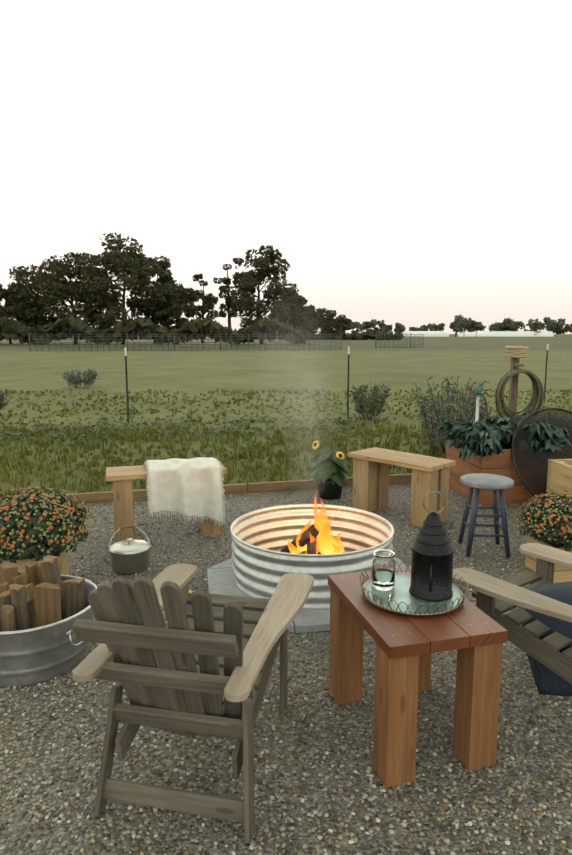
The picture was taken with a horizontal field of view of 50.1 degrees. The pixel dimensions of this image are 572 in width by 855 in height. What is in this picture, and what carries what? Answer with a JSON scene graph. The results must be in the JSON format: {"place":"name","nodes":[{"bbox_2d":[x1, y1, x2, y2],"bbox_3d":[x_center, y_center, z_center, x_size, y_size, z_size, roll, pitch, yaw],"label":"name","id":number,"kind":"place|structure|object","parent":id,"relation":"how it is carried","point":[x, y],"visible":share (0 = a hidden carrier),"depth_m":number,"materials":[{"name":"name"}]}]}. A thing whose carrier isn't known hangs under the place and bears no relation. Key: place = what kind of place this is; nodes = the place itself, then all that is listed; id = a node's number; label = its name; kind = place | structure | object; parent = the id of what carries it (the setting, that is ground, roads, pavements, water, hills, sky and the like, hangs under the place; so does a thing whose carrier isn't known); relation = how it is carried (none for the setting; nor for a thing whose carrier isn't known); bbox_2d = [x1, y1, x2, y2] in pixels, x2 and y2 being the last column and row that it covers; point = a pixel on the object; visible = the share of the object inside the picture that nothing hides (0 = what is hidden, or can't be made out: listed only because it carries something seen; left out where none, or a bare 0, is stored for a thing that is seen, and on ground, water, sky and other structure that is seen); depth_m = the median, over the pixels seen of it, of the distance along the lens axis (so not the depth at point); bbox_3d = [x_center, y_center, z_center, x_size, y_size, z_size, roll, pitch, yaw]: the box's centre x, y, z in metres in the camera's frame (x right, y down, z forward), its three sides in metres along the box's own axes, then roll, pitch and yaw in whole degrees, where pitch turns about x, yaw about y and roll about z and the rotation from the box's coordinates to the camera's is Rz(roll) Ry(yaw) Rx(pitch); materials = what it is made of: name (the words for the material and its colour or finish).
{"place":"outdoors","nodes":[
{"label":"outdoors","id":0,"kind":"place"},
{"bbox_2d":[0,422,445,496],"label":"grass","id":1,"kind":"structure","parent":0,"point":[16,463],"depth_m":7.74,"materials":[{"name":"green plant"}]},
{"bbox_2d":[0,483,571,854],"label":"patio gravel","id":2,"kind":"structure","parent":0,"point":[51,834],"depth_m":2.14,"materials":[{"name":"grey gravel"}]},
{"bbox_2d":[0,486,96,574],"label":"potted flowers","id":3,"kind":"object","parent":2,"relation":"on","point":[32,528],"visible":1,"depth_m":3.30,"materials":[{"name":"green plant"}]},
{"bbox_2d":[0,574,96,687],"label":"tub","id":4,"kind":"object","parent":2,"relation":"on","point":[37,655],"visible":0.62,"depth_m":2.56,"materials":[{"name":"silver metal"}]},
{"bbox_2d":[0,555,84,631],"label":"firewood","id":5,"kind":"object","parent":4,"relation":"in","point":[39,594],"visible":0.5,"depth_m":2.73,"materials":[{"name":"brown wood"}]},
{"bbox_2d":[108,525,150,574],"bbox_3d":[-0.982,0.763,3.856,0.254,0.256,0.250,0,9,-1],"label":"pot","id":6,"kind":"object","parent":2,"relation":"on","point":[130,556],"visible":1,"depth_m":3.78,"materials":[{"name":"metal"}]},
{"bbox_2d":[106,461,226,542],"bbox_3d":[-0.873,0.542,4.492,0.840,0.500,0.298,-2,9,-16],"label":"bench","id":7,"kind":"object","parent":2,"relation":"on","point":[121,478],"visible":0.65,"depth_m":4.29,"materials":[{"name":"brown wood"}]},
{"bbox_2d":[143,457,225,525],"bbox_3d":[-0.749,0.465,4.494,0.560,0.470,0.444,-2,9,-15],"label":"blanket","id":8,"kind":"object","parent":7,"relation":"on","point":[193,487],"visible":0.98,"depth_m":4.34,"materials":[{"name":"fabric"}]},
{"bbox_2d":[72,564,313,842],"bbox_3d":[-0.277,0.741,2.081,0.614,0.855,0.920,2,9,12],"label":"chair","id":9,"kind":"object","parent":2,"relation":"on","point":[167,684],"visible":1,"depth_m":1.81,"materials":[{"name":"brown wood"}]},
{"bbox_2d":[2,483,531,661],"bbox_3d":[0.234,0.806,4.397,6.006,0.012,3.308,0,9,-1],"label":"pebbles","id":10,"kind":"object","parent":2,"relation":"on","point":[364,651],"visible":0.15,"depth_m":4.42,"materials":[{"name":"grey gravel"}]},
{"bbox_2d":[207,551,406,632],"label":"pavers","id":11,"kind":"object","parent":2,"relation":"on","point":[220,578],"visible":0.15,"depth_m":3.40,"materials":[{"name":"concrete"}]},
{"bbox_2d":[230,504,393,609],"bbox_3d":[0.152,0.730,3.627,0.958,0.307,0.958,0,9,-1],"label":"fire ring","id":12,"kind":"object","parent":11,"relation":"on","point":[262,565],"visible":0.67,"depth_m":3.50,"materials":[{"name":"silver metal"}]},
{"bbox_3d":[0.152,0.863,3.647,0.906,0.035,0.906,0,9,-1],"label":"fire ash bed","id":13,"kind":"object","parent":11,"relation":"on","visible":0},
{"bbox_2d":[279,524,320,553],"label":"fire logs","id":14,"kind":"object","parent":13,"relation":"on","point":[305,539],"visible":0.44,"depth_m":3.60,"materials":[{"name":"brown wood"}]},
{"bbox_2d":[288,540,300,553],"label":"flame","id":15,"kind":"object","parent":14,"relation":"on","point":[293,548],"visible":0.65,"depth_m":3.60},
{"bbox_2d":[296,521,310,550],"bbox_3d":[0.118,0.645,3.658,0.122,0.306,0.070,0,9,-1],"label":"flame","id":16,"kind":"object","parent":14,"relation":"on","point":[304,548],"visible":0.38,"depth_m":3.65,"materials":[{"name":"orange"}]},
{"bbox_2d":[305,532,319,553],"bbox_3d":[0.160,0.682,3.584,0.102,0.255,0.059,0,9,-1],"label":"flame","id":17,"kind":"object","parent":14,"relation":"on","point":[317,547],"visible":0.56,"depth_m":3.56,"materials":[{"name":"orange"}]},
{"bbox_2d":[314,494,323,526],"bbox_3d":[0.199,0.524,3.608,0.074,0.561,0.045,0,9,-1],"label":"flame","id":18,"kind":"object","parent":14,"relation":"on","point":[319,522],"visible":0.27,"depth_m":3.59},
{"bbox_2d":[314,512,324,541],"bbox_3d":[0.190,0.590,3.624,0.107,0.425,0.080,5,10,30],"label":"flame","id":19,"kind":"object","parent":14,"relation":"on","point":[320,529],"visible":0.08,"depth_m":3.60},
{"bbox_2d":[319,498,327,526],"bbox_3d":[0.203,0.547,3.684,0.099,0.493,0.059,0,9,-1],"label":"flame","id":20,"kind":"object","parent":14,"relation":"on","point":[323,517],"visible":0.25,"depth_m":3.66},
{"bbox_2d":[318,520,332,553],"bbox_3d":[0.242,0.624,3.572,0.112,0.374,0.055,0,9,-1],"label":"flame","id":21,"kind":"object","parent":14,"relation":"on","point":[324,543],"visible":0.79,"depth_m":3.56,"materials":[{"name":"yellow"}]},
{"bbox_2d":[324,520,337,553],"bbox_3d":[0.255,0.625,3.619,0.114,0.357,0.060,0,9,-1],"label":"flame","id":22,"kind":"object","parent":14,"relation":"on","point":[332,540],"visible":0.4,"depth_m":3.61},
{"bbox_2d":[333,544,340,553],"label":"flame","id":23,"kind":"object","parent":14,"relation":"on","point":[336,550],"visible":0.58,"depth_m":3.56,"materials":[{"name":"yellow"}]},
{"bbox_2d":[334,533,343,552],"bbox_3d":[0.344,0.685,3.681,0.139,0.221,0.050,-1,9,-5],"label":"flame","id":24,"kind":"object","parent":14,"relation":"on","point":[339,543],"visible":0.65,"depth_m":3.66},
{"bbox_2d":[306,440,351,499],"bbox_3d":[0.382,0.372,5.505,0.404,0.529,0.441,0,9,-1],"label":"sunflower pot","id":25,"kind":"object","parent":2,"relation":"on","point":[335,463],"visible":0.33,"depth_m":5.43,"materials":[{"name":"plastic"}]},
{"bbox_2d":[348,447,455,526],"bbox_3d":[0.919,0.474,4.967,0.358,0.490,0.800,-8,12,-43],"label":"bench","id":26,"kind":"object","parent":2,"relation":"on","point":[371,479],"visible":0.79,"depth_m":4.83,"materials":[{"name":"brown wood"}]},
{"bbox_2d":[328,566,507,787],"bbox_3d":[0.450,0.879,2.284,0.420,0.501,0.600,-2,9,-15],"label":"side table","id":27,"kind":"object","parent":2,"relation":"on","point":[407,646],"visible":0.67,"depth_m":2.05,"materials":[{"name":"brown wood"}]},
{"bbox_2d":[359,560,467,615],"bbox_3d":[0.469,0.596,2.271,0.397,0.065,0.397,0,9,-1],"label":"tray","id":28,"kind":"object","parent":27,"relation":"on","point":[398,598],"visible":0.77,"depth_m":2.20,"materials":[{"name":"metal"}]},
{"bbox_2d":[372,549,395,590],"bbox_3d":[0.369,0.537,2.308,0.086,0.134,0.086,0,9,-1],"label":"mason jar","id":29,"kind":"object","parent":28,"relation":"on","point":[383,569],"visible":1,"depth_m":2.28,"materials":[{"name":"clear glass"}]},
{"bbox_2d":[409,490,454,600],"bbox_3d":[0.537,0.420,2.242,0.160,0.385,0.160,-5,10,-30],"label":"lantern","id":30,"kind":"object","parent":28,"relation":"on","point":[432,548],"visible":1,"depth_m":2.20,"materials":[{"name":"metal"}]},
{"bbox_2d":[458,473,513,557],"bbox_3d":[1.353,0.594,4.163,0.344,0.502,0.344,0,9,-1],"label":"stool","id":31,"kind":"object","parent":2,"relation":"on","point":[495,483],"visible":1,"depth_m":4.07,"materials":[{"name":"paint"}]},
{"bbox_2d":[446,440,571,505],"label":"planter box","id":32,"kind":"object","parent":2,"relation":"on","point":[518,492],"visible":0.46,"depth_m":5.32,"materials":[{"name":"wood"}]},
{"bbox_2d":[436,412,571,461],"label":"kale plants","id":33,"kind":"object","parent":32,"relation":"on","point":[487,436],"visible":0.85,"depth_m":5.28,"materials":[{"name":"green plant"}]},
{"bbox_2d":[452,543,571,683],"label":"chair","id":34,"kind":"object","parent":2,"relation":"on","point":[509,593],"visible":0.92,"depth_m":2.38,"materials":[{"name":"brown wood"}]},
{"bbox_2d":[509,408,571,498],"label":"round mesh screen","id":35,"kind":"object","parent":2,"relation":"on","point":[516,435],"visible":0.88,"depth_m":5.28,"materials":[{"name":"metal"}]},
{"bbox_2d":[518,440,552,460],"bbox_3d":[2.159,0.200,5.304,0.298,0.194,0.078,1,9,8],"label":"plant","id":36,"kind":"object","parent":35,"relation":"attached to","point":[535,451],"visible":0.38,"depth_m":5.29,"materials":[{"name":"green plant"}]},
{"bbox_2d":[514,491,571,582],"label":"potted flowers","id":37,"kind":"object","parent":2,"relation":"on","point":[548,521],"visible":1,"depth_m":3.65,"materials":[{"name":"green plant"}]},
{"bbox_2d":[519,582,571,696],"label":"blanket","id":38,"kind":"object","parent":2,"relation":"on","point":[548,681],"visible":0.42,"depth_m":2.38,"materials":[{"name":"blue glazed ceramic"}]},
{"bbox_2d":[546,459,571,500],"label":"wooden planter","id":39,"kind":"object","parent":2,"relation":"on","point":[559,476],"visible":0.58,"depth_m":4.80,"materials":[{"name":"wood"}]},
{"bbox_2d":[0,334,571,496],"bbox_3d":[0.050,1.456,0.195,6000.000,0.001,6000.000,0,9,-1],"label":"ground","id":40,"kind":"structure","parent":0,"point":[477,360],"depth_m":19.08,"materials":[{"name":"green plant"}]},
{"bbox_2d":[0,388,10,409],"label":"bush","id":41,"kind":"object","parent":40,"relation":"on","point":[2,398],"visible":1,"depth_m":11.18,"materials":[{"name":"green plant"}]},
{"bbox_2d":[0,283,31,343],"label":"tree","id":42,"kind":"object","parent":40,"relation":"on","point":[8,309],"visible":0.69,"depth_m":88.67,"materials":[{"name":"green plant"}]},
{"bbox_2d":[4,264,69,329],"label":"tree","id":43,"kind":"object","parent":40,"relation":"on","point":[36,313],"visible":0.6,"depth_m":89.87,"materials":[{"name":"green plant"}]},
{"bbox_2d":[35,252,108,343],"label":"tree","id":44,"kind":"object","parent":40,"relation":"on","point":[62,288],"visible":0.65,"depth_m":85.16,"materials":[{"name":"green plant"}]},
{"bbox_2d":[62,367,100,387],"bbox_3d":[-5.653,-1.371,16.826,1.043,0.599,1.106,0,9,-1],"label":"bush","id":45,"kind":"object","parent":40,"relation":"on","point":[89,377],"visible":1,"depth_m":16.74,"materials":[{"name":"green plant"}]},
{"bbox_2d":[73,267,122,330],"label":"tree","id":46,"kind":"object","parent":40,"relation":"on","point":[113,300],"visible":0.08,"depth_m":96.74,"materials":[{"name":"green plant"}]},
{"bbox_2d":[76,232,164,343],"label":"tree","id":47,"kind":"object","parent":40,"relation":"on","point":[136,265],"visible":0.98,"depth_m":83.62,"materials":[{"name":"green plant"}]},
{"bbox_2d":[124,348,128,424],"bbox_3d":[-2.575,-0.662,9.904,0.032,1.250,0.034,0,9,-1],"label":"fence post","id":48,"kind":"object","parent":40,"relation":"on","point":[125,349],"visible":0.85,"depth_m":9.90,"materials":[{"name":"metal"}]},
{"bbox_2d":[127,256,176,341],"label":"tree","id":49,"kind":"object","parent":40,"relation":"on","point":[164,273],"visible":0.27,"depth_m":92.62,"materials":[{"name":"green plant"}]},
{"bbox_2d":[0,315,307,344],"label":"brush line","id":50,"kind":"object","parent":40,"relation":"on","point":[11,328],"visible":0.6,"depth_m":81.18,"materials":[{"name":"green plant"}]},
{"bbox_2d":[151,283,199,329],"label":"tree","id":51,"kind":"object","parent":40,"relation":"on","point":[175,304],"visible":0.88,"depth_m":88.21,"materials":[{"name":"green plant"}]},
{"bbox_2d":[0,414,363,441],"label":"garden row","id":52,"kind":"object","parent":40,"relation":"on","point":[243,421],"visible":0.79,"depth_m":9.49,"materials":[{"name":"green plant"}]},
{"bbox_2d":[192,273,218,341],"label":"tree","id":53,"kind":"object","parent":40,"relation":"on","point":[209,301],"visible":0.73,"depth_m":98.00,"materials":[{"name":"green plant"}]},
{"bbox_2d":[0,473,411,504],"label":"patio edging","id":54,"kind":"object","parent":40,"relation":"on","point":[140,494],"visible":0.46,"depth_m":5.70,"materials":[{"name":"brown wood"}]},
{"bbox_2d":[28,333,423,350],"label":"fence","id":55,"kind":"object","parent":40,"relation":"on","point":[214,342],"visible":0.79,"depth_m":54.39,"materials":[{"name":"metal"}]},
{"bbox_2d":[213,257,241,343],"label":"tree","id":56,"kind":"object","parent":40,"relation":"on","point":[226,306],"visible":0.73,"depth_m":91.12,"materials":[{"name":"green plant"}]},
{"bbox_2d":[226,245,298,343],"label":"tree","id":57,"kind":"object","parent":40,"relation":"on","point":[247,283],"visible":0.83,"depth_m":87.29,"materials":[{"name":"green plant"}]},
{"bbox_2d":[275,294,310,342],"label":"tree","id":58,"kind":"object","parent":40,"relation":"on","point":[301,303],"depth_m":97.43,"materials":[{"name":"green plant"}]},
{"bbox_2d":[299,309,322,333],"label":"tree","id":59,"kind":"object","parent":40,"relation":"on","point":[314,326],"depth_m":145.31,"materials":[{"name":"green plant"}]},
{"bbox_2d":[303,304,323,329],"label":"tree","id":60,"kind":"object","parent":40,"relation":"on","point":[313,308],"depth_m":151.40,"materials":[{"name":"green plant"}]},
{"bbox_2d":[305,308,342,335],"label":"tree","id":61,"kind":"object","parent":40,"relation":"on","point":[327,317],"visible":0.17,"depth_m":146.58,"materials":[{"name":"green plant"}]},
{"bbox_2d":[330,315,351,332],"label":"tree","id":62,"kind":"object","parent":40,"relation":"on","point":[343,320],"visible":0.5,"depth_m":157.32,"materials":[{"name":"green plant"}]},
{"bbox_2d":[347,347,349,417],"bbox_3d":[1.083,-0.774,10.637,0.032,1.250,0.034,0,9,-1],"label":"fence post","id":63,"kind":"object","parent":40,"relation":"on","point":[348,383],"visible":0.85,"depth_m":10.64,"materials":[{"name":"metal"}]},
{"bbox_2d":[347,321,362,333],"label":"tree","id":64,"kind":"object","parent":40,"relation":"on","point":[356,325],"visible":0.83,"depth_m":294.44,"materials":[{"name":"green plant"}]},
{"bbox_2d":[308,329,403,339],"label":"brush line","id":65,"kind":"object","parent":40,"relation":"on","point":[370,334],"visible":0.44,"depth_m":147.16,"materials":[{"name":"green plant"}]},
{"bbox_2d":[359,319,377,330],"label":"tree","id":66,"kind":"object","parent":40,"relation":"on","point":[367,325],"visible":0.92,"depth_m":294.49,"materials":[{"name":"green plant"}]},
{"bbox_2d":[348,382,392,420],"bbox_3d":[1.465,-0.463,10.539,0.787,0.670,1.011,0,9,-1],"label":"bush","id":67,"kind":"object","parent":40,"relation":"on","point":[360,406],"visible":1,"depth_m":10.40,"materials":[{"name":"green plant"}]},
{"bbox_2d":[373,320,392,333],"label":"tree","id":68,"kind":"object","parent":40,"relation":"on","point":[383,327],"visible":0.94,"depth_m":295.05,"materials":[{"name":"green plant"}]},
{"bbox_2d":[394,322,405,332],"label":"tree","id":69,"kind":"object","parent":40,"relation":"on","point":[400,327],"visible":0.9,"depth_m":314.81,"materials":[{"name":"green plant"}]},
{"bbox_2d":[409,325,428,330],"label":"tree","id":70,"kind":"object","parent":40,"relation":"on","point":[423,328],"visible":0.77,"depth_m":336.12,"materials":[{"name":"green plant"}]},
{"bbox_2d":[427,323,444,330],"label":"tree","id":71,"kind":"object","parent":40,"relation":"on","point":[438,327],"visible":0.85,"depth_m":336.60,"materials":[{"name":"green plant"}]},
{"bbox_2d":[346,331,553,336],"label":"greenhouses","id":72,"kind":"object","parent":40,"relation":"on","point":[485,334],"visible":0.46,"depth_m":330.17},
{"bbox_2d":[410,375,492,457],"bbox_3d":[1.984,-0.142,7.353,0.947,0.999,0.928,0,9,-1],"label":"sage bush","id":73,"kind":"object","parent":40,"relation":"on","point":[468,409],"visible":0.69,"depth_m":7.30,"materials":[{"name":"green plant"}]},
{"bbox_2d":[449,322,456,336],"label":"tree","id":74,"kind":"object","parent":40,"relation":"on","point":[451,325],"visible":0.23,"depth_m":306.51,"materials":[{"name":"green plant"}]},
{"bbox_2d":[453,314,471,332],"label":"tree","id":75,"kind":"object","parent":40,"relation":"on","point":[460,323],"visible":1,"depth_m":293.88,"materials":[{"name":"green plant"}]},
{"bbox_2d":[465,320,485,336],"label":"tree","id":76,"kind":"object","parent":40,"relation":"on","point":[476,326],"visible":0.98,"depth_m":296.50,"materials":[{"name":"green plant"}]},
{"bbox_2d":[475,381,488,421],"bbox_3d":[2.220,0.016,6.319,0.544,0.996,0.071,2,9,12],"label":"yard hydrant","id":77,"kind":"object","parent":40,"relation":"on","point":[478,390],"visible":0.58,"depth_m":6.31,"materials":[{"name":"metal"}]},
{"bbox_2d":[471,408,518,419],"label":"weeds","id":78,"kind":"object","parent":40,"relation":"on","point":[489,413],"depth_m":8.27,"materials":[{"name":"green plant"}]},
{"bbox_2d":[483,320,509,331],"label":"tree","id":79,"kind":"object","parent":40,"relation":"on","point":[499,326],"visible":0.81,"depth_m":334.76,"materials":[{"name":"green plant"}]},
{"bbox_2d":[504,318,524,330],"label":"tree","id":80,"kind":"object","parent":40,"relation":"on","point":[513,325],"visible":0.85,"depth_m":336.33,"materials":[{"name":"green plant"}]},
{"bbox_2d":[495,346,543,418],"bbox_3d":[2.559,-0.234,6.822,0.516,1.337,0.321,0,9,-1],"label":"hose post","id":81,"kind":"object","parent":40,"relation":"on","point":[515,353],"visible":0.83,"depth_m":6.71,"materials":[{"name":"beige wood"}]},
{"bbox_2d":[524,319,545,335],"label":"tree","id":82,"kind":"object","parent":40,"relation":"on","point":[533,325],"visible":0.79,"depth_m":333.30,"materials":[{"name":"green plant"}]},
{"bbox_2d":[544,344,548,400],"bbox_3d":[5.688,-1.194,13.382,0.032,1.250,0.034,0,9,-1],"label":"fence post","id":83,"kind":"object","parent":40,"relation":"on","point":[546,371],"visible":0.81,"depth_m":13.37,"materials":[{"name":"metal"}]},
{"bbox_2d":[543,317,565,333],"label":"tree","id":84,"kind":"object","parent":40,"relation":"on","point":[553,326],"visible":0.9,"depth_m":335.50,"materials":[{"name":"green plant"}]},
{"bbox_2d":[556,324,571,333],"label":"tree","id":85,"kind":"object","parent":40,"relation":"on","point":[568,327],"visible":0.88,"depth_m":335.60,"materials":[{"name":"green plant"}]},
{"bbox_2d":[0,388,571,428],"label":"grass","id":86,"kind":"structure","parent":0,"point":[131,412],"depth_m":12.63,"materials":[{"name":"green plant"}]},
{"bbox_2d":[0,0,571,333],"label":"sky","id":87,"kind":"structure","parent":0,"point":[408,162],"materials":[{"name":"white"}]},
{"bbox_2d":[248,296,337,435],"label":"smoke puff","id":88,"kind":"object","parent":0,"point":[293,369],"visible":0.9,"depth_m":3.55,"materials":[{"name":"grey"}]},
{"bbox_2d":[283,368,331,499],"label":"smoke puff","id":89,"kind":"object","parent":88,"relation":"attached to","point":[308,430],"visible":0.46,"depth_m":3.61,"materials":[{"name":"grey"}]}
]}

